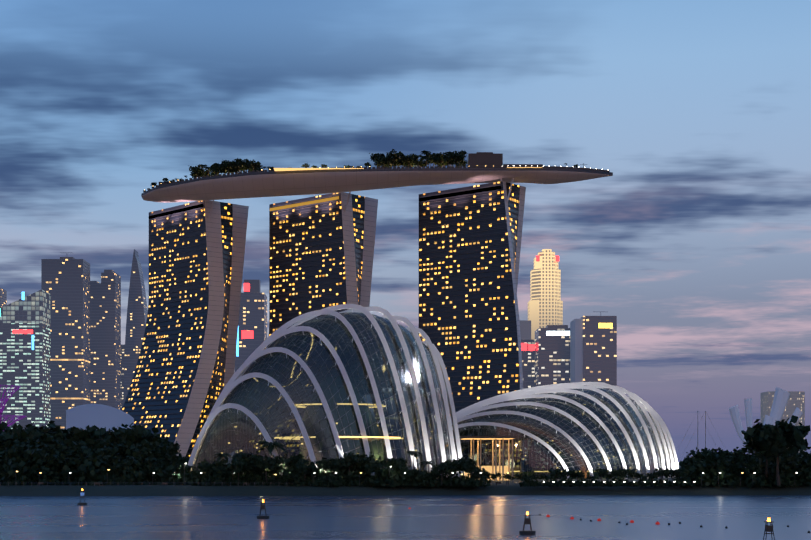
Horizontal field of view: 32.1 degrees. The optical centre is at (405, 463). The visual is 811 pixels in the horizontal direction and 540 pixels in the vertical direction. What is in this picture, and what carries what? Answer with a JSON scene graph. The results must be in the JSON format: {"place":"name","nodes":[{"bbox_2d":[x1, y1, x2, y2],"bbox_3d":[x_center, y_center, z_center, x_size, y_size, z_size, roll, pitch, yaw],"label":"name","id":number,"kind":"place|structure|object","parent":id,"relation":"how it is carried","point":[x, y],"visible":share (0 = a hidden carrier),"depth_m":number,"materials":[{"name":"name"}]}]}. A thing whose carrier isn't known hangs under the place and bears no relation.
{"place":"outdoors","nodes":[
{"label":"outdoors","id":0,"kind":"place"},
{"bbox_2d":[0,288,6,307],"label":"skyscraper","id":1,"kind":"structure","parent":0,"point":[3,297],"depth_m":2404.78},
{"bbox_2d":[66,404,133,430],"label":"domed building","id":2,"kind":"structure","parent":0,"point":[99,416],"depth_m":891.64,"materials":[{"name":"grey"}]},
{"bbox_2d":[122,200,248,457],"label":"hotel tower","id":3,"kind":"structure","parent":0,"point":[184,371],"depth_m":1015.04,"materials":[{"name":"grey glass"}]},
{"bbox_2d":[208,436,426,477],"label":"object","id":4,"kind":"structure","parent":0,"point":[360,437],"depth_m":460.49,"materials":[{"name":"yellow"}]},
{"bbox_2d":[192,313,452,479],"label":"glass dome","id":5,"kind":"object","parent":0,"point":[225,440],"depth_m":462.56,"materials":[{"name":"clear glass"}]},
{"bbox_2d":[267,192,377,346],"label":"hotel tower","id":6,"kind":"structure","parent":0,"point":[321,251],"depth_m":994.51,"materials":[{"name":"grey glass"}]},
{"bbox_2d":[141,168,612,202],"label":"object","id":7,"kind":"structure","parent":0,"point":[272,184],"depth_m":943.45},
{"bbox_2d":[143,152,609,191],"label":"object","id":8,"kind":"structure","parent":7,"relation":"on","point":[483,160],"depth_m":932.56,"materials":[{"name":"grey"}]},
{"bbox_2d":[386,149,403,166],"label":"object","id":9,"kind":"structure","parent":7,"relation":"on","point":[397,156],"depth_m":930.98,"materials":[{"name":"green plant"}]},
{"bbox_2d":[0,495,810,539],"bbox_3d":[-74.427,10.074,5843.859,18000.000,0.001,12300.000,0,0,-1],"label":"water","id":10,"kind":"structure","parent":0,"point":[477,517],"depth_m":261.83,"materials":[{"name":"blue liquid"}]},
{"bbox_2d":[257,499,268,518],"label":"buoy","id":11,"kind":"object","parent":10,"relation":"on","point":[260,516],"visible":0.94,"depth_m":255.33,"materials":[{"name":"grey metal"}]},
{"bbox_2d":[519,511,535,534],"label":"buoy","id":12,"kind":"object","parent":10,"relation":"on","point":[527,532],"visible":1,"depth_m":198.25,"materials":[{"name":"grey metal"}]},
{"bbox_2d":[763,517,774,539],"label":"buoy","id":13,"kind":"object","parent":10,"relation":"on","point":[768,528],"visible":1,"depth_m":168.54,"materials":[{"name":"grey metal"}]},
{"bbox_2d":[0,464,810,495],"bbox_3d":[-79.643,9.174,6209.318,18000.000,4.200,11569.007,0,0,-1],"label":"ground","id":14,"kind":"structure","parent":0,"point":[513,487],"depth_m":443.99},
{"bbox_2d":[0,385,20,422],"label":"supertree","id":15,"kind":"object","parent":14,"relation":"on","point":[6,400],"visible":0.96,"depth_m":889.81,"materials":[{"name":"purple metal"}]},
{"bbox_2d":[0,431,23,448],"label":"tree","id":16,"kind":"object","parent":14,"relation":"on","point":[7,436],"visible":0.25,"depth_m":505.20,"materials":[{"name":"green plant"}]},
{"bbox_2d":[0,415,26,426],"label":"supertree","id":17,"kind":"object","parent":14,"relation":"on","point":[17,419],"visible":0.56,"depth_m":748.67,"materials":[{"name":"purple metal"}]},
{"bbox_2d":[0,459,36,485],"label":"shrub","id":18,"kind":"object","parent":14,"relation":"on","point":[12,477],"visible":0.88,"depth_m":448.41,"materials":[{"name":"green plant"}]},
{"bbox_2d":[0,421,41,435],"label":"tree","id":19,"kind":"object","parent":14,"relation":"on","point":[4,426],"visible":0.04,"depth_m":582.18,"materials":[{"name":"green plant"}]},
{"bbox_2d":[8,444,34,453],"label":"tree","id":20,"kind":"object","parent":14,"relation":"on","point":[27,446],"visible":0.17,"depth_m":482.13,"materials":[{"name":"green plant"}]},
{"bbox_2d":[4,447,40,468],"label":"tree","id":21,"kind":"object","parent":14,"relation":"on","point":[29,458],"visible":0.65,"depth_m":457.19,"materials":[{"name":"green plant"}]},
{"bbox_2d":[0,289,49,430],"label":"skyscraper","id":22,"kind":"structure","parent":14,"relation":"on","point":[24,343],"depth_m":1737.85,"materials":[{"name":"grey glass"}]},
{"bbox_2d":[2,424,55,441],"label":"tree","id":23,"kind":"object","parent":14,"relation":"on","point":[19,431],"visible":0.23,"depth_m":545.69,"materials":[{"name":"green plant"}]},
{"bbox_2d":[16,434,59,450],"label":"tree","id":24,"kind":"object","parent":14,"relation":"on","point":[41,442],"visible":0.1,"depth_m":503.64,"materials":[{"name":"green plant"}]},
{"bbox_2d":[28,466,54,484],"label":"shrub","id":25,"kind":"object","parent":14,"relation":"on","point":[45,480],"visible":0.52,"depth_m":451.51,"materials":[{"name":"green plant"}]},
{"bbox_2d":[27,445,56,456],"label":"tree","id":26,"kind":"object","parent":14,"relation":"on","point":[49,450],"visible":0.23,"depth_m":477.77,"materials":[{"name":"green plant"}]},
{"bbox_2d":[31,458,62,484],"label":"shrub","id":27,"kind":"object","parent":14,"relation":"on","point":[40,462],"visible":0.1,"depth_m":455.81,"materials":[{"name":"green plant"}]},
{"bbox_2d":[29,423,81,442],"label":"tree","id":28,"kind":"object","parent":14,"relation":"on","point":[44,436],"visible":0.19,"depth_m":546.23,"materials":[{"name":"green plant"}]},
{"bbox_2d":[41,257,89,429],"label":"office tower","id":29,"kind":"structure","parent":14,"relation":"on","point":[65,282],"depth_m":1838.23,"materials":[{"name":"grey"}]},
{"bbox_2d":[51,465,81,485],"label":"shrub","id":30,"kind":"object","parent":14,"relation":"on","point":[68,474],"visible":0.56,"depth_m":450.55,"materials":[{"name":"green plant"}]},
{"bbox_2d":[68,443,102,459],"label":"tree","id":31,"kind":"object","parent":14,"relation":"on","point":[91,450],"visible":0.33,"depth_m":484.49,"materials":[{"name":"green plant"}]},
{"bbox_2d":[72,459,109,485],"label":"shrub","id":32,"kind":"object","parent":14,"relation":"on","point":[84,467],"visible":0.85,"depth_m":449.55,"materials":[{"name":"green plant"}]},
{"bbox_2d":[70,425,124,446],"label":"tree","id":33,"kind":"object","parent":14,"relation":"on","point":[89,436],"visible":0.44,"depth_m":545.93,"materials":[{"name":"green plant"}]},
{"bbox_2d":[90,270,120,409],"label":"office tower","id":34,"kind":"structure","parent":14,"relation":"on","point":[105,341],"depth_m":1938.66,"materials":[{"name":"grey glass"}]},
{"bbox_2d":[88,423,148,447],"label":"tree","id":35,"kind":"object","parent":14,"relation":"on","point":[120,433],"visible":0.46,"depth_m":542.16,"materials":[{"name":"green plant"}]},
{"bbox_2d":[109,459,134,475],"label":"tree","id":36,"kind":"object","parent":14,"relation":"on","point":[117,467],"visible":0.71,"depth_m":454.38,"materials":[{"name":"green plant"}]},
{"bbox_2d":[121,345,124,410],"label":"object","id":37,"kind":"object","parent":14,"relation":"on","point":[122,365],"depth_m":2088.56,"materials":[{"name":"grey"}]},
{"bbox_2d":[108,424,150,442],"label":"tree","id":38,"kind":"object","parent":14,"relation":"on","point":[146,433],"depth_m":583.99,"materials":[{"name":"green plant"}]},
{"bbox_2d":[123,249,147,404],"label":"skyscraper","id":39,"kind":"structure","parent":14,"relation":"on","point":[137,313],"depth_m":2038.95,"materials":[{"name":"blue glass"}]},
{"bbox_2d":[126,470,148,484],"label":"shrub","id":40,"kind":"object","parent":14,"relation":"on","point":[133,478],"visible":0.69,"depth_m":451.65,"materials":[{"name":"green plant"}]},
{"bbox_2d":[118,424,161,444],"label":"tree","id":41,"kind":"object","parent":14,"relation":"on","point":[154,434],"visible":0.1,"depth_m":591.77,"materials":[{"name":"green plant"}]},
{"bbox_2d":[143,462,163,478],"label":"tree","id":42,"kind":"object","parent":14,"relation":"on","point":[150,469],"visible":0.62,"depth_m":458.99,"materials":[{"name":"green plant"}]},
{"bbox_2d":[147,441,179,454],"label":"tree","id":43,"kind":"object","parent":14,"relation":"on","point":[159,447],"visible":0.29,"depth_m":548.67,"materials":[{"name":"green plant"}]},
{"bbox_2d":[150,463,181,484],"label":"shrub","id":44,"kind":"object","parent":14,"relation":"on","point":[160,471],"visible":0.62,"depth_m":456.25,"materials":[{"name":"green plant"}]},
{"bbox_2d":[153,444,182,461],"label":"tree","id":45,"kind":"object","parent":14,"relation":"on","point":[170,456],"visible":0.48,"depth_m":506.58,"materials":[{"name":"green plant"}]},
{"bbox_2d":[172,456,189,466],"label":"tree","id":46,"kind":"object","parent":14,"relation":"on","point":[182,460],"visible":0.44,"depth_m":483.47,"materials":[{"name":"green plant"}]},
{"bbox_2d":[172,473,193,484],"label":"shrub","id":47,"kind":"object","parent":14,"relation":"on","point":[178,482],"visible":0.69,"depth_m":451.36,"materials":[{"name":"green plant"}]},
{"bbox_2d":[191,475,213,485],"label":"shrub","id":48,"kind":"object","parent":14,"relation":"on","point":[194,482],"visible":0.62,"depth_m":443.72,"materials":[{"name":"green plant"}]},
{"bbox_2d":[196,459,221,474],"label":"tree","id":49,"kind":"object","parent":14,"relation":"on","point":[203,466],"visible":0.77,"depth_m":445.86,"materials":[{"name":"green plant"}]},
{"bbox_2d":[197,467,223,485],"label":"shrub","id":50,"kind":"object","parent":14,"relation":"on","point":[219,474],"visible":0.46,"depth_m":444.23,"materials":[{"name":"green plant"}]},
{"bbox_2d":[221,460,241,479],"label":"tree","id":51,"kind":"object","parent":14,"relation":"on","point":[227,468],"visible":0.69,"depth_m":444.42,"materials":[{"name":"green plant"}]},
{"bbox_2d":[227,460,251,483],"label":"tree","id":52,"kind":"object","parent":14,"relation":"on","point":[243,466],"visible":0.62,"depth_m":444.45,"materials":[{"name":"green plant"}]},
{"bbox_2d":[231,452,254,471],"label":"tree","id":53,"kind":"object","parent":14,"relation":"on","point":[248,460],"visible":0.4,"depth_m":451.66,"materials":[{"name":"green plant"}]},
{"bbox_2d":[234,280,266,372],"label":"skyscraper","id":54,"kind":"structure","parent":14,"relation":"on","point":[252,332],"depth_m":1492.16,"materials":[{"name":"grey"}]},
{"bbox_2d":[245,473,262,485],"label":"shrub","id":55,"kind":"object","parent":14,"relation":"on","point":[258,477],"visible":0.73,"depth_m":445.92,"materials":[{"name":"green plant"}]},
{"bbox_2d":[253,456,276,484],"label":"tree","id":56,"kind":"object","parent":14,"relation":"on","point":[260,463],"visible":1,"depth_m":444.91,"materials":[{"name":"green plant"}]},
{"bbox_2d":[254,441,286,454],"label":"palm","id":57,"kind":"object","parent":14,"relation":"on","point":[271,447],"visible":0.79,"depth_m":454.12,"materials":[{"name":"green plant"}]},
{"bbox_2d":[272,453,302,471],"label":"tree","id":58,"kind":"object","parent":14,"relation":"on","point":[290,460],"visible":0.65,"depth_m":452.69,"materials":[{"name":"green plant"}]},
{"bbox_2d":[281,468,305,486],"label":"shrub","id":59,"kind":"object","parent":14,"relation":"on","point":[287,473],"visible":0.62,"depth_m":446.18,"materials":[{"name":"green plant"}]},
{"bbox_2d":[295,461,315,479],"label":"tree","id":60,"kind":"object","parent":14,"relation":"on","point":[301,467],"visible":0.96,"depth_m":446.31,"materials":[{"name":"green plant"}]},
{"bbox_2d":[0,482,636,485],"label":"promenade railing","id":61,"kind":"object","parent":14,"relation":"on","point":[39,483],"visible":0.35,"depth_m":443.95,"materials":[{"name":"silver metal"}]},
{"bbox_2d":[191,312,450,478],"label":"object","id":62,"kind":"structure","parent":14,"relation":"on","point":[227,398],"depth_m":461.96,"materials":[{"name":"grey metal"}]},
{"bbox_2d":[185,304,462,479],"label":"ribs","id":63,"kind":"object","parent":62,"relation":"attached to","point":[237,378],"depth_m":467.83,"materials":[{"name":"white metal"}]},
{"bbox_2d":[322,460,344,473],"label":"tree","id":64,"kind":"object","parent":14,"relation":"on","point":[334,467],"visible":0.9,"depth_m":449.03,"materials":[{"name":"green plant"}]},
{"bbox_2d":[335,452,363,471],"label":"tree","id":65,"kind":"object","parent":14,"relation":"on","point":[349,459],"visible":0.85,"depth_m":449.36,"materials":[{"name":"green plant"}]},
{"bbox_2d":[342,472,361,486],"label":"shrub","id":66,"kind":"object","parent":14,"relation":"on","point":[349,478],"visible":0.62,"depth_m":447.06,"materials":[{"name":"green plant"}]},
{"bbox_2d":[342,462,365,474],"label":"tree","id":67,"kind":"object","parent":14,"relation":"on","point":[352,468],"visible":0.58,"depth_m":451.41,"materials":[{"name":"green plant"}]},
{"bbox_2d":[355,451,380,471],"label":"tree","id":68,"kind":"object","parent":14,"relation":"on","point":[367,459],"visible":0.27,"depth_m":452.30,"materials":[{"name":"green plant"}]},
{"bbox_2d":[364,460,386,474],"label":"tree","id":69,"kind":"object","parent":14,"relation":"on","point":[374,466],"visible":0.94,"depth_m":448.06,"materials":[{"name":"green plant"}]},
{"bbox_2d":[374,469,397,486],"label":"shrub","id":70,"kind":"object","parent":14,"relation":"on","point":[393,473],"visible":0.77,"depth_m":445.08,"materials":[{"name":"green plant"}]},
{"bbox_2d":[386,457,407,470],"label":"tree","id":71,"kind":"object","parent":14,"relation":"on","point":[395,463],"visible":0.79,"depth_m":449.37,"materials":[{"name":"green plant"}]},
{"bbox_2d":[388,474,408,487],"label":"shrub","id":72,"kind":"object","parent":14,"relation":"on","point":[397,479],"visible":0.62,"depth_m":445.38,"materials":[{"name":"green plant"}]},
{"bbox_2d":[409,470,432,486],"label":"shrub","id":73,"kind":"object","parent":14,"relation":"on","point":[417,483],"visible":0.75,"depth_m":446.66,"materials":[{"name":"green plant"}]},
{"bbox_2d":[431,463,452,485],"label":"tree","id":74,"kind":"object","parent":14,"relation":"on","point":[435,471],"visible":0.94,"depth_m":446.01,"materials":[{"name":"green plant"}]},
{"bbox_2d":[449,476,467,486],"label":"shrub","id":75,"kind":"object","parent":14,"relation":"on","point":[457,481],"visible":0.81,"depth_m":445.93,"materials":[{"name":"green plant"}]},
{"bbox_2d":[454,457,476,475],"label":"tree","id":76,"kind":"object","parent":14,"relation":"on","point":[461,461],"visible":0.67,"depth_m":447.60,"materials":[{"name":"green plant"}]},
{"bbox_2d":[459,463,483,476],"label":"tree","id":77,"kind":"object","parent":14,"relation":"on","point":[470,469],"visible":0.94,"depth_m":446.40,"materials":[{"name":"green plant"}]},
{"bbox_2d":[465,477,482,487],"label":"shrub","id":78,"kind":"object","parent":14,"relation":"on","point":[472,482],"visible":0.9,"depth_m":445.12,"materials":[{"name":"green plant"}]},
{"bbox_2d":[467,468,491,487],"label":"shrub","id":79,"kind":"object","parent":14,"relation":"on","point":[484,481],"visible":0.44,"depth_m":448.94,"materials":[{"name":"green plant"}]},
{"bbox_2d":[459,436,516,480],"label":"entrance pavilion","id":80,"kind":"structure","parent":14,"relation":"on","point":[502,469],"depth_m":572.58,"materials":[{"name":"brown"}]},
{"bbox_2d":[519,477,534,486],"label":"shrub","id":81,"kind":"object","parent":14,"relation":"on","point":[525,483],"visible":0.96,"depth_m":445.43,"materials":[{"name":"green plant"}]},
{"bbox_2d":[521,340,534,388],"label":"office tower","id":82,"kind":"structure","parent":14,"relation":"on","point":[528,357],"depth_m":1546.39,"materials":[{"name":"grey glass"}]},
{"bbox_2d":[519,320,530,339],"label":"building","id":83,"kind":"structure","parent":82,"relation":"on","point":[525,329],"depth_m":1946.89,"materials":[{"name":"beige"}]},
{"bbox_2d":[528,249,562,339],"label":"skyscraper","id":84,"kind":"structure","parent":14,"relation":"on","point":[545,305],"depth_m":2047.62,"materials":[{"name":"beige concrete"}]},
{"bbox_2d":[535,325,569,386],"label":"office tower","id":85,"kind":"structure","parent":14,"relation":"on","point":[552,354],"depth_m":1476.72,"materials":[{"name":"grey glass"}]},
{"bbox_2d":[546,467,563,479],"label":"tree","id":86,"kind":"object","parent":14,"relation":"on","point":[555,472],"visible":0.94,"depth_m":454.99,"materials":[{"name":"green plant"}]},
{"bbox_2d":[452,388,668,478],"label":"flower dome mullions","id":87,"kind":"object","parent":14,"relation":"on","point":[567,430],"visible":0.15,"depth_m":630.53,"materials":[{"name":"grey metal"}]},
{"bbox_2d":[450,382,678,478],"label":"arched roof ribs","id":88,"kind":"object","parent":87,"relation":"attached to","point":[659,422],"visible":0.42,"depth_m":636.27,"materials":[{"name":"white metal"}]},
{"bbox_2d":[558,477,573,486],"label":"shrub","id":89,"kind":"object","parent":14,"relation":"on","point":[562,483],"visible":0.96,"depth_m":445.82,"materials":[{"name":"green plant"}]},
{"bbox_2d":[570,316,616,389],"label":"office tower","id":90,"kind":"structure","parent":14,"relation":"on","point":[593,348],"depth_m":1417.34,"materials":[{"name":"grey"}]},
{"bbox_2d":[592,467,611,478],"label":"tree","id":91,"kind":"object","parent":14,"relation":"on","point":[598,472],"visible":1,"depth_m":446.44,"materials":[{"name":"green plant"}]},
{"bbox_2d":[610,468,626,484],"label":"tree","id":92,"kind":"object","parent":14,"relation":"on","point":[617,473],"visible":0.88,"depth_m":447.24,"materials":[{"name":"green plant"}]},
{"bbox_2d":[620,467,636,482],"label":"tree","id":93,"kind":"object","parent":14,"relation":"on","point":[628,472],"visible":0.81,"depth_m":446.09,"materials":[{"name":"green plant"}]},
{"bbox_2d":[652,467,669,483],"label":"tree","id":94,"kind":"object","parent":14,"relation":"on","point":[661,472],"visible":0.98,"depth_m":447.99,"materials":[{"name":"green plant"}]},
{"bbox_2d":[677,464,708,487],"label":"shrub","id":95,"kind":"object","parent":14,"relation":"on","point":[694,471],"visible":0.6,"depth_m":450.87,"materials":[{"name":"green plant"}]},
{"bbox_2d":[682,453,710,468],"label":"tree","id":96,"kind":"object","parent":14,"relation":"on","point":[687,461],"visible":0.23,"depth_m":499.19,"materials":[{"name":"green plant"}]},
{"bbox_2d":[673,411,722,462],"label":"bridge masts","id":97,"kind":"object","parent":14,"relation":"on","point":[705,432],"visible":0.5,"depth_m":1258.09,"materials":[{"name":"grey metal"}]},
{"bbox_2d":[697,450,724,462],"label":"tree","id":98,"kind":"object","parent":14,"relation":"on","point":[713,457],"visible":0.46,"depth_m":497.91,"materials":[{"name":"green plant"}]},
{"bbox_2d":[695,461,727,486],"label":"tree","id":99,"kind":"object","parent":14,"relation":"on","point":[719,468],"visible":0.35,"depth_m":453.29,"materials":[{"name":"green plant"}]},
{"bbox_2d":[701,447,729,456],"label":"tree","id":100,"kind":"object","parent":14,"relation":"on","point":[716,450],"visible":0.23,"depth_m":552.81,"materials":[{"name":"green plant"}]},
{"bbox_2d":[710,470,737,487],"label":"shrub","id":101,"kind":"object","parent":14,"relation":"on","point":[727,477],"visible":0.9,"depth_m":449.23,"materials":[{"name":"green plant"}]},
{"bbox_2d":[716,458,734,470],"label":"tree","id":102,"kind":"object","parent":14,"relation":"on","point":[725,463],"visible":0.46,"depth_m":456.35,"materials":[{"name":"green plant"}]},
{"bbox_2d":[734,454,758,467],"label":"tree","id":103,"kind":"object","parent":14,"relation":"on","point":[751,460],"visible":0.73,"depth_m":493.04,"materials":[{"name":"green plant"}]},
{"bbox_2d":[738,471,770,487],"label":"shrub","id":104,"kind":"object","parent":14,"relation":"on","point":[757,480],"visible":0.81,"depth_m":449.68,"materials":[{"name":"green plant"}]},
{"bbox_2d":[741,426,785,477],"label":"tree","id":105,"kind":"object","parent":14,"relation":"on","point":[755,449],"visible":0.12,"depth_m":453.00,"materials":[{"name":"green plant"}]},
{"bbox_2d":[729,387,802,467],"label":"lotus-shaped museum","id":106,"kind":"structure","parent":14,"relation":"on","point":[780,399],"depth_m":1320.90,"materials":[{"name":"white"}]},
{"bbox_2d":[741,415,810,485],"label":"tree","id":107,"kind":"object","parent":14,"relation":"on","point":[774,441],"visible":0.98,"depth_m":445.04,"materials":[{"name":"green plant"}]},
{"bbox_2d":[767,464,796,486],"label":"shrub","id":108,"kind":"object","parent":14,"relation":"on","point":[788,469],"visible":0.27,"depth_m":451.51,"materials":[{"name":"green plant"}]},
{"bbox_2d":[761,391,804,452],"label":"building","id":109,"kind":"structure","parent":14,"relation":"on","point":[796,399],"depth_m":1902.06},
{"bbox_2d":[418,178,525,411],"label":"hotel tower","id":110,"kind":"structure","parent":0,"point":[470,237],"depth_m":952.82,"materials":[{"name":"grey glass"}]},
{"bbox_2d":[453,388,670,478],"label":"greenhouse dome","id":111,"kind":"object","parent":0,"point":[486,457],"visible":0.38,"depth_m":629.41,"materials":[{"name":"clear glass"}]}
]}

